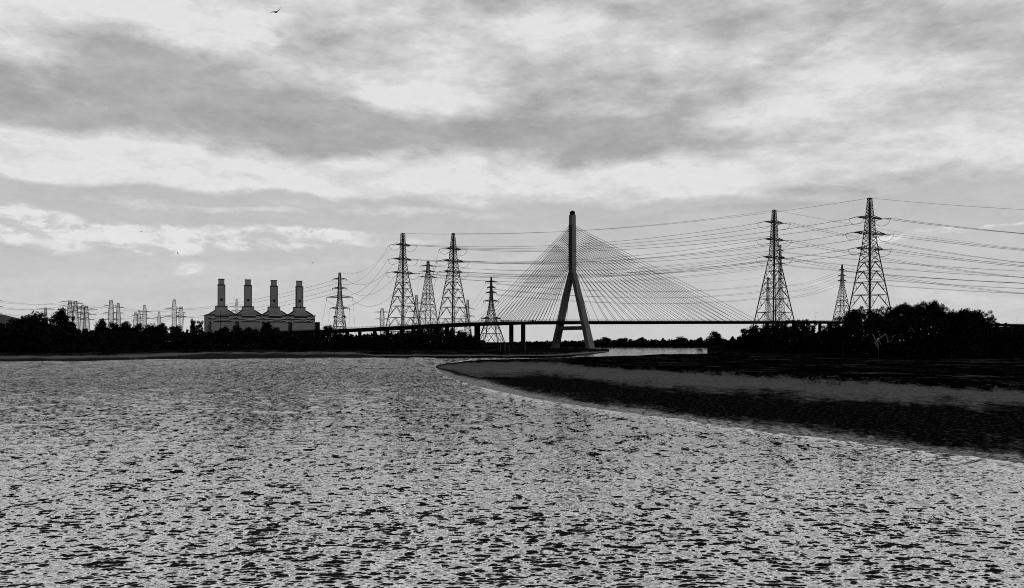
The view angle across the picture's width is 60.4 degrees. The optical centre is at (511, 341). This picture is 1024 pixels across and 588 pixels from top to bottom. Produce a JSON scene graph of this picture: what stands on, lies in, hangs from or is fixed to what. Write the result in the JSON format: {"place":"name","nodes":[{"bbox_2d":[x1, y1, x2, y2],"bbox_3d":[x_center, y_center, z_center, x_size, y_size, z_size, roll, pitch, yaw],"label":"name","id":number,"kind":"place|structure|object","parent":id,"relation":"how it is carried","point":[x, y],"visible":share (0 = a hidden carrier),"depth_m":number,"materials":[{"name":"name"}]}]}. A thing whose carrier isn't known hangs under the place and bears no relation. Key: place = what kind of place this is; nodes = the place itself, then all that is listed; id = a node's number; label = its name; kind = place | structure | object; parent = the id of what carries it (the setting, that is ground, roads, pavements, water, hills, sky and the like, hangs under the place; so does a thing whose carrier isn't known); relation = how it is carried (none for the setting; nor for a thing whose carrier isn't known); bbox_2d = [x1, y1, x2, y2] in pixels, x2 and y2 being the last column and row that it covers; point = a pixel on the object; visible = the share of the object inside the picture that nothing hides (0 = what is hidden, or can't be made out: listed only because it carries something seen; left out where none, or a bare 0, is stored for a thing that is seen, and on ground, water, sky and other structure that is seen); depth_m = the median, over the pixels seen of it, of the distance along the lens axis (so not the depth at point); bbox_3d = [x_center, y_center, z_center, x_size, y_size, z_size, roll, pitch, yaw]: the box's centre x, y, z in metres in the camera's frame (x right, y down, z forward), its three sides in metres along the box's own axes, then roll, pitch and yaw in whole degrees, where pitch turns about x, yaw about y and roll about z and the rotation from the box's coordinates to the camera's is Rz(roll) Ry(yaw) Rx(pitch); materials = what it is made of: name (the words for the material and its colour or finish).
{"place":"outdoors","nodes":[
{"label":"outdoors","id":0,"kind":"place"},
{"bbox_2d":[0,314,19,323],"bbox_3d":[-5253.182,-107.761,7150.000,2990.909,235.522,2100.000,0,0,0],"label":"hills","id":1,"kind":"structure","parent":0,"point":[4,319],"depth_m":6910.14,"materials":[{"name":"grey plant"}]},
{"bbox_2d":[0,345,608,361],"bbox_3d":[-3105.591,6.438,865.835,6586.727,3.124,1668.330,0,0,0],"label":"riverbank","id":2,"kind":"structure","parent":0,"point":[271,353],"depth_m":434.47,"materials":[{"name":"black soil"}]},
{"bbox_2d":[4,318,18,326],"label":"tree","id":3,"kind":"object","parent":2,"relation":"on","point":[13,322],"visible":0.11,"depth_m":492.40,"materials":[{"name":"black plant"}]},
{"bbox_2d":[16,316,31,326],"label":"tree","id":4,"kind":"object","parent":2,"relation":"on","point":[22,320],"visible":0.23,"depth_m":484.92,"materials":[{"name":"black plant"}]},
{"bbox_2d":[24,310,48,329],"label":"tree","id":5,"kind":"object","parent":2,"relation":"on","point":[36,319],"visible":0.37,"depth_m":497.52,"materials":[{"name":"black plant"}]},
{"bbox_2d":[42,317,53,325],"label":"tree","id":6,"kind":"object","parent":2,"relation":"on","point":[46,319],"visible":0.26,"depth_m":492.69,"materials":[{"name":"black plant"}]},
{"bbox_2d":[49,307,68,328],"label":"tree","id":7,"kind":"object","parent":2,"relation":"on","point":[58,317],"visible":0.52,"depth_m":498.52,"materials":[{"name":"black plant"}]},
{"bbox_2d":[62,315,76,328],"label":"tree","id":8,"kind":"object","parent":2,"relation":"on","point":[71,324],"visible":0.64,"depth_m":486.89,"materials":[{"name":"black plant"}]},
{"bbox_2d":[94,318,107,331],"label":"tree","id":9,"kind":"object","parent":2,"relation":"on","point":[101,325],"visible":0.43,"depth_m":647.03,"materials":[{"name":"black plant"}]},
{"bbox_2d":[107,321,122,338],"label":"tree","id":10,"kind":"object","parent":2,"relation":"on","point":[113,328],"visible":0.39,"depth_m":654.21,"materials":[{"name":"black plant"}]},
{"bbox_2d":[120,321,131,333],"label":"tree","id":11,"kind":"object","parent":2,"relation":"on","point":[125,325],"visible":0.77,"depth_m":666.84,"materials":[{"name":"black plant"}]},
{"bbox_2d":[131,323,144,333],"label":"tree","id":12,"kind":"object","parent":2,"relation":"on","point":[138,327],"visible":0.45,"depth_m":663.05,"materials":[{"name":"black plant"}]},
{"bbox_2d":[143,323,157,338],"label":"tree","id":13,"kind":"object","parent":2,"relation":"on","point":[152,328],"visible":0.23,"depth_m":670.64,"materials":[{"name":"black plant"}]},
{"bbox_2d":[156,322,168,335],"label":"tree","id":14,"kind":"object","parent":2,"relation":"on","point":[162,326],"visible":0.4,"depth_m":669.62,"materials":[{"name":"black plant"}]},
{"bbox_2d":[168,325,182,333],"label":"tree","id":15,"kind":"object","parent":2,"relation":"on","point":[177,328],"visible":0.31,"depth_m":670.42,"materials":[{"name":"black plant"}]},
{"bbox_2d":[189,317,195,343],"bbox_3d":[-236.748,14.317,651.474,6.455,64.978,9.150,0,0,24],"label":"tree","id":16,"kind":"object","parent":2,"relation":"on","point":[192,325],"visible":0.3,"depth_m":651.46,"materials":[{"name":"black plant"}]},
{"bbox_2d":[194,320,203,334],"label":"tree","id":17,"kind":"object","parent":2,"relation":"on","point":[198,327],"visible":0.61,"depth_m":662.62,"materials":[{"name":"black plant"}]},
{"bbox_2d":[231,325,243,332],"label":"tree","id":18,"kind":"object","parent":2,"relation":"on","point":[234,328],"visible":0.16,"depth_m":673.73,"materials":[{"name":"black plant"}]},
{"bbox_2d":[0,321,485,351],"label":"scrub","id":19,"kind":"object","parent":2,"relation":"on","point":[45,337],"visible":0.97,"depth_m":615.66,"materials":[{"name":"black plant"}]},
{"bbox_2d":[204,279,319,345],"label":"power station","id":20,"kind":"object","parent":2,"relation":"on","point":[298,317],"visible":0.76,"depth_m":1040.30,"materials":[{"name":"grey concrete"}]},
{"bbox_2d":[259,321,272,334],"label":"tree","id":21,"kind":"object","parent":2,"relation":"on","point":[267,326],"visible":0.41,"depth_m":690.85,"materials":[{"name":"black plant"}]},
{"bbox_2d":[322,325,332,335],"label":"tree","id":22,"kind":"object","parent":2,"relation":"on","point":[329,328],"visible":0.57,"depth_m":658.96,"materials":[{"name":"black plant"}]},
{"bbox_2d":[326,273,350,334],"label":"electricity pylon","id":23,"kind":"object","parent":2,"relation":"on","point":[338,296],"visible":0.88,"depth_m":898.78,"materials":[{"name":"metal"}]},
{"bbox_2d":[384,233,419,332],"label":"electricity pylon","id":24,"kind":"object","parent":2,"relation":"on","point":[402,261],"visible":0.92,"depth_m":799.13,"materials":[{"name":"metal"}]},
{"bbox_2d":[399,240,755,261],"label":"power cable","id":25,"kind":"object","parent":24,"relation":"hanging from","point":[585,259],"visible":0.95,"depth_m":747.88,"materials":[{"name":"metal"}]},
{"bbox_2d":[402,258,753,276],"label":"power cable","id":26,"kind":"object","parent":24,"relation":"attached to","point":[581,275],"visible":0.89,"depth_m":747.14,"materials":[{"name":"metal"}]},
{"bbox_2d":[408,223,756,246],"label":"power cable","id":27,"kind":"object","parent":24,"relation":"attached to","point":[586,243],"visible":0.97,"depth_m":750.82,"materials":[{"name":"metal"}]},
{"bbox_2d":[408,210,771,233],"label":"power cable","id":28,"kind":"object","parent":24,"relation":"attached to","point":[621,227],"visible":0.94,"depth_m":748.21,"materials":[{"name":"metal"}]},
{"bbox_2d":[422,243,767,263],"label":"power cable","id":29,"kind":"object","parent":24,"relation":"attached to","point":[595,261],"visible":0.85,"depth_m":778.83,"materials":[{"name":"metal"}]},
{"bbox_2d":[428,225,772,248],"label":"power cable","id":30,"kind":"object","parent":24,"relation":"attached to","point":[583,246],"visible":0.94,"depth_m":768.19,"materials":[{"name":"metal"}]},
{"bbox_2d":[429,260,772,277],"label":"power cable","id":31,"kind":"object","parent":24,"relation":"attached to","point":[610,276],"visible":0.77,"depth_m":761.40,"materials":[{"name":"metal"}]},
{"bbox_2d":[415,326,426,333],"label":"tree","id":32,"kind":"object","parent":2,"relation":"on","point":[422,330],"visible":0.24,"depth_m":637.06,"materials":[{"name":"black plant"}]},
{"bbox_2d":[419,261,437,341],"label":"electricity pylon","id":33,"kind":"object","parent":2,"relation":"on","point":[427,265],"visible":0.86,"depth_m":1088.99,"materials":[{"name":"metal"}]},
{"bbox_2d":[425,324,439,349],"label":"tree","id":34,"kind":"object","parent":2,"relation":"on","point":[431,328],"visible":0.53,"depth_m":618.89,"materials":[{"name":"black plant"}]},
{"bbox_2d":[437,233,471,334],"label":"electricity pylon","id":35,"kind":"object","parent":2,"relation":"on","point":[452,261],"visible":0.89,"depth_m":799.63,"materials":[{"name":"metal"}]},
{"bbox_2d":[455,249,847,274],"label":"power cable","id":36,"kind":"object","parent":35,"relation":"attached to","point":[653,271],"visible":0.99,"depth_m":676.70,"materials":[{"name":"metal"}]},
{"bbox_2d":[458,219,846,249],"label":"power cable","id":37,"kind":"object","parent":35,"relation":"hanging from","point":[675,242],"visible":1,"depth_m":665.21,"materials":[{"name":"metal"}]},
{"bbox_2d":[467,222,864,251],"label":"power cable","id":38,"kind":"object","parent":35,"relation":"hanging from","point":[658,247],"visible":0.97,"depth_m":699.07,"materials":[{"name":"metal"}]},
{"bbox_2d":[469,251,872,275],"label":"power cable","id":39,"kind":"object","parent":35,"relation":"hanging from","point":[692,271],"visible":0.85,"depth_m":678.28,"materials":[{"name":"metal"}]},
{"bbox_2d":[480,277,506,346],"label":"electricity pylon","id":40,"kind":"object","parent":2,"relation":"on","point":[491,287],"visible":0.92,"depth_m":878.50,"materials":[{"name":"metal"}]},
{"bbox_2d":[0,347,1023,587],"bbox_3d":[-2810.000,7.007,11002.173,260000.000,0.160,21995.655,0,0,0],"label":"river","id":41,"kind":"structure","parent":0,"point":[409,472],"depth_m":41.11,"materials":[{"name":"grey liquid"}]},
{"bbox_2d":[0,0,1023,341],"label":"sky","id":42,"kind":"structure","parent":0,"point":[242,140],"materials":[{"name":"grey"}]},
{"bbox_2d":[485,342,709,347],"bbox_3d":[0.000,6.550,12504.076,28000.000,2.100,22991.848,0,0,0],"label":"shore","id":43,"kind":"structure","parent":0,"point":[507,343],"depth_m":1190.91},
{"bbox_2d":[61,300,80,321],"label":"electricity pylon","id":44,"kind":"object","parent":43,"relation":"on","point":[69,306],"visible":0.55,"depth_m":1448.76,"materials":[{"name":"metal"}]},
{"bbox_2d":[68,301,83,328],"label":"electricity pylon","id":45,"kind":"object","parent":43,"relation":"on","point":[75,308],"visible":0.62,"depth_m":1450.80,"materials":[{"name":"metal"}]},
{"bbox_2d":[75,305,86,328],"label":"electricity pylon","id":46,"kind":"object","parent":43,"relation":"on","point":[80,322],"visible":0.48,"depth_m":1478.74,"materials":[{"name":"metal"}]},
{"bbox_2d":[78,306,97,331],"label":"electricity pylon","id":47,"kind":"object","parent":43,"relation":"on","point":[84,309],"visible":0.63,"depth_m":1478.11,"materials":[{"name":"metal"}]},
{"bbox_2d":[103,300,118,325],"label":"electricity pylon","id":48,"kind":"object","parent":43,"relation":"on","point":[108,319],"visible":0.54,"depth_m":1397.47,"materials":[{"name":"metal"}]},
{"bbox_2d":[112,303,123,324],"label":"electricity pylon","id":49,"kind":"object","parent":43,"relation":"on","point":[116,318],"visible":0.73,"depth_m":1398.61,"materials":[{"name":"metal"}]},
{"bbox_2d":[140,305,152,327],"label":"electricity pylon","id":50,"kind":"object","parent":43,"relation":"on","point":[144,314],"visible":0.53,"depth_m":1598.02,"materials":[{"name":"metal"}]},
{"bbox_2d":[164,299,184,325],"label":"electricity pylon","id":51,"kind":"object","parent":43,"relation":"on","point":[174,322],"visible":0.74,"depth_m":1347.73,"materials":[{"name":"metal"}]},
{"bbox_2d":[376,308,389,334],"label":"electricity pylon","id":52,"kind":"object","parent":43,"relation":"on","point":[382,312],"visible":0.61,"depth_m":1447.72,"materials":[{"name":"metal"}]},
{"bbox_2d":[410,295,425,330],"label":"electricity pylon","id":53,"kind":"object","parent":43,"relation":"on","point":[414,311],"visible":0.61,"depth_m":1298.56,"materials":[{"name":"metal"}]},
{"bbox_2d":[460,299,471,333],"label":"electricity pylon","id":54,"kind":"object","parent":43,"relation":"on","point":[467,303],"visible":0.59,"depth_m":1349.09,"materials":[{"name":"metal"}]},
{"bbox_2d":[514,338,729,346],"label":"scrub","id":55,"kind":"object","parent":43,"relation":"on","point":[656,342],"visible":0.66,"depth_m":1215.11,"materials":[{"name":"black plant"}]},
{"bbox_2d":[281,210,1023,348],"bbox_3d":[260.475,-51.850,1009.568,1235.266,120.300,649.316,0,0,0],"label":"cable stayed bridge","id":56,"kind":"structure","parent":43,"relation":"on","point":[560,322],"depth_m":749.78,"materials":[{"name":"concrete"}]},
{"bbox_2d":[763,277,771,324],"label":"electricity pylon","id":57,"kind":"object","parent":43,"relation":"on","point":[767,296],"visible":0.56,"depth_m":1399.03,"materials":[{"name":"metal"}]},
{"bbox_2d":[774,245,785,325],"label":"electricity pylon","id":58,"kind":"object","parent":43,"relation":"on","point":[780,284],"visible":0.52,"depth_m":1148.88,"materials":[{"name":"metal"}]},
{"bbox_2d":[426,259,767,276],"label":"power cable","id":59,"kind":"object","parent":58,"relation":"attached to","point":[602,275],"visible":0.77,"depth_m":1106.34,"materials":[{"name":"metal"}]},
{"bbox_2d":[431,265,769,282],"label":"power cable","id":60,"kind":"object","parent":58,"relation":"attached to","point":[605,281],"visible":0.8,"depth_m":1118.12,"materials":[{"name":"metal"}]},
{"bbox_2d":[434,252,772,270],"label":"power cable","id":61,"kind":"object","parent":58,"relation":"attached to","point":[607,269],"visible":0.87,"depth_m":1119.95,"materials":[{"name":"metal"}]},
{"bbox_2d":[832,265,848,324],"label":"electricity pylon","id":62,"kind":"object","parent":43,"relation":"on","point":[842,275],"visible":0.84,"depth_m":1099.32,"materials":[{"name":"metal"}]},
{"bbox_2d":[436,326,1023,463],"bbox_3d":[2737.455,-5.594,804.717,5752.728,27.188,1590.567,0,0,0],"label":"mudflat","id":63,"kind":"structure","parent":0,"point":[970,406],"depth_m":116.35,"materials":[{"name":"black soil"}]},
{"bbox_2d":[696,337,703,346],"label":"tree","id":64,"kind":"object","parent":63,"relation":"on","point":[700,342],"visible":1,"depth_m":898.45,"materials":[{"name":"black plant"}]},
{"bbox_2d":[707,331,723,345],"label":"tree","id":65,"kind":"object","parent":63,"relation":"on","point":[715,338],"visible":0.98,"depth_m":756.41,"materials":[{"name":"black plant"}]},
{"bbox_2d":[737,328,752,350],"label":"tree","id":66,"kind":"object","parent":63,"relation":"on","point":[744,340],"visible":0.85,"depth_m":440.74,"materials":[{"name":"black plant"}]},
{"bbox_2d":[746,323,766,349],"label":"tree","id":67,"kind":"object","parent":63,"relation":"on","point":[753,330],"visible":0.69,"depth_m":434.37,"materials":[{"name":"black plant"}]},
{"bbox_2d":[763,323,778,332],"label":"tree","id":68,"kind":"object","parent":63,"relation":"on","point":[770,327],"visible":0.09,"depth_m":441.43,"materials":[{"name":"black plant"}]},
{"bbox_2d":[753,210,794,328],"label":"electricity pylon","id":69,"kind":"object","parent":63,"relation":"on","point":[773,244],"visible":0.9,"depth_m":718.92,"materials":[{"name":"metal"}]},
{"bbox_2d":[772,238,1020,277],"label":"power cable","id":70,"kind":"object","parent":69,"relation":"attached to","point":[896,261],"visible":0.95,"depth_m":759.93,"materials":[{"name":"metal"}]},
{"bbox_2d":[771,256,1022,293],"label":"power cable","id":71,"kind":"object","parent":69,"relation":"attached to","point":[895,278],"visible":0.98,"depth_m":759.70,"materials":[{"name":"metal"}]},
{"bbox_2d":[775,221,1020,262],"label":"power cable","id":72,"kind":"object","parent":69,"relation":"attached to","point":[898,245],"visible":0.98,"depth_m":760.99,"materials":[{"name":"metal"}]},
{"bbox_2d":[794,258,1017,292],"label":"power cable","id":73,"kind":"object","parent":69,"relation":"attached to","point":[906,278],"visible":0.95,"depth_m":768.59,"materials":[{"name":"metal"}]},
{"bbox_2d":[793,223,1023,262],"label":"power cable","id":74,"kind":"object","parent":69,"relation":"attached to","point":[905,245],"visible":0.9,"depth_m":772.53,"materials":[{"name":"metal"}]},
{"bbox_2d":[793,240,1023,277],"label":"power cable","id":75,"kind":"object","parent":69,"relation":"attached to","point":[911,262],"visible":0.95,"depth_m":774.53,"materials":[{"name":"metal"}]},
{"bbox_2d":[722,328,828,352],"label":"scrub","id":76,"kind":"object","parent":63,"relation":"on","point":[783,340],"visible":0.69,"depth_m":415.48,"materials":[{"name":"black plant"}]},
{"bbox_2d":[776,322,787,331],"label":"tree","id":77,"kind":"object","parent":63,"relation":"on","point":[779,326],"visible":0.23,"depth_m":445.74,"materials":[{"name":"black plant"}]},
{"bbox_2d":[783,319,800,334],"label":"tree","id":78,"kind":"object","parent":63,"relation":"on","point":[797,323],"visible":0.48,"depth_m":440.57,"materials":[{"name":"black plant"}]},
{"bbox_2d":[796,319,809,330],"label":"tree","id":79,"kind":"object","parent":63,"relation":"on","point":[801,326],"visible":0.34,"depth_m":452.10,"materials":[{"name":"black plant"}]},
{"bbox_2d":[803,320,817,331],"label":"tree","id":80,"kind":"object","parent":63,"relation":"on","point":[810,326],"visible":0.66,"depth_m":447.70,"materials":[{"name":"black plant"}]},
{"bbox_2d":[828,315,853,357],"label":"tree","id":81,"kind":"object","parent":63,"relation":"on","point":[845,335],"visible":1,"depth_m":284.84,"materials":[{"name":"black plant"}]},
{"bbox_2d":[842,308,860,355],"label":"tree","id":82,"kind":"object","parent":63,"relation":"on","point":[850,316],"visible":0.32,"depth_m":305.32,"materials":[{"name":"black plant"}]},
{"bbox_2d":[852,305,865,357],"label":"tree","id":83,"kind":"object","parent":63,"relation":"on","point":[859,316],"visible":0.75,"depth_m":298.41,"materials":[{"name":"black plant"}]},
{"bbox_2d":[845,198,893,345],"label":"electricity pylon","id":84,"kind":"object","parent":63,"relation":"on","point":[869,206],"visible":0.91,"depth_m":598.40,"materials":[{"name":"metal"}]},
{"bbox_2d":[457,234,843,262],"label":"power cable","id":85,"kind":"object","parent":84,"relation":"attached to","point":[632,259],"visible":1,"depth_m":695.44,"materials":[{"name":"metal"}]},
{"bbox_2d":[466,198,866,233],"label":"power cable","id":86,"kind":"object","parent":84,"relation":"attached to","point":[639,226],"visible":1,"depth_m":695.92,"materials":[{"name":"metal"}]},
{"bbox_2d":[481,236,875,264],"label":"power cable","id":87,"kind":"object","parent":84,"relation":"attached to","point":[696,258],"visible":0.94,"depth_m":675.41,"materials":[{"name":"metal"}]},
{"bbox_2d":[864,247,1022,266],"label":"power cable","id":88,"kind":"object","parent":84,"relation":"attached to","point":[944,258],"visible":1,"depth_m":572.67,"materials":[{"name":"metal"}]},
{"bbox_2d":[865,216,1022,233],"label":"power cable","id":89,"kind":"object","parent":84,"relation":"attached to","point":[946,226],"visible":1,"depth_m":572.78,"materials":[{"name":"metal"}]},
{"bbox_2d":[865,232,1023,250],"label":"power cable","id":90,"kind":"object","parent":84,"relation":"attached to","point":[944,242],"visible":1,"depth_m":572.66,"materials":[{"name":"metal"}]},
{"bbox_2d":[863,309,884,355],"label":"tree","id":91,"kind":"object","parent":63,"relation":"on","point":[870,315],"visible":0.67,"depth_m":291.17,"materials":[{"name":"black plant"}]},
{"bbox_2d":[879,305,894,351],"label":"tree","id":92,"kind":"object","parent":63,"relation":"on","point":[890,313],"visible":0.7,"depth_m":291.45,"materials":[{"name":"black plant"}]},
{"bbox_2d":[889,304,900,326],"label":"tree","id":93,"kind":"object","parent":63,"relation":"on","point":[894,310],"visible":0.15,"depth_m":312.60,"materials":[{"name":"black plant"}]},
{"bbox_2d":[896,302,914,357],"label":"tree","id":94,"kind":"object","parent":63,"relation":"on","point":[902,310],"visible":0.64,"depth_m":298.06,"materials":[{"name":"black plant"}]},
{"bbox_2d":[904,302,926,356],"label":"tree","id":95,"kind":"object","parent":63,"relation":"on","point":[916,308],"visible":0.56,"depth_m":297.35,"materials":[{"name":"black plant"}]},
{"bbox_2d":[822,310,1023,358],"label":"scrub","id":96,"kind":"object","parent":63,"relation":"on","point":[924,339],"visible":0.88,"depth_m":286.76,"materials":[{"name":"black plant"}]},
{"bbox_2d":[917,299,937,357],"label":"tree","id":97,"kind":"object","parent":63,"relation":"on","point":[924,303],"visible":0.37,"depth_m":297.13,"materials":[{"name":"black plant"}]},
{"bbox_2d":[925,302,942,356],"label":"tree","id":98,"kind":"object","parent":63,"relation":"on","point":[930,305],"visible":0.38,"depth_m":298.49,"materials":[{"name":"black plant"}]},
{"bbox_2d":[931,302,949,358],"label":"tree","id":99,"kind":"object","parent":63,"relation":"on","point":[942,312],"visible":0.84,"depth_m":284.04,"materials":[{"name":"black plant"}]},
{"bbox_2d":[940,309,964,358],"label":"tree","id":100,"kind":"object","parent":63,"relation":"on","point":[952,314],"visible":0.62,"depth_m":283.62,"materials":[{"name":"black plant"}]},
{"bbox_2d":[954,308,971,357],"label":"tree","id":101,"kind":"object","parent":63,"relation":"on","point":[966,315],"visible":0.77,"depth_m":283.20,"materials":[{"name":"black plant"}]},
{"bbox_2d":[965,309,985,329],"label":"tree","id":102,"kind":"object","parent":63,"relation":"on","point":[975,314],"visible":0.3,"depth_m":304.38,"materials":[{"name":"black plant"}]},
{"bbox_2d":[977,310,994,357],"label":"tree","id":103,"kind":"object","parent":63,"relation":"on","point":[990,320],"visible":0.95,"depth_m":284.86,"materials":[{"name":"black plant"}]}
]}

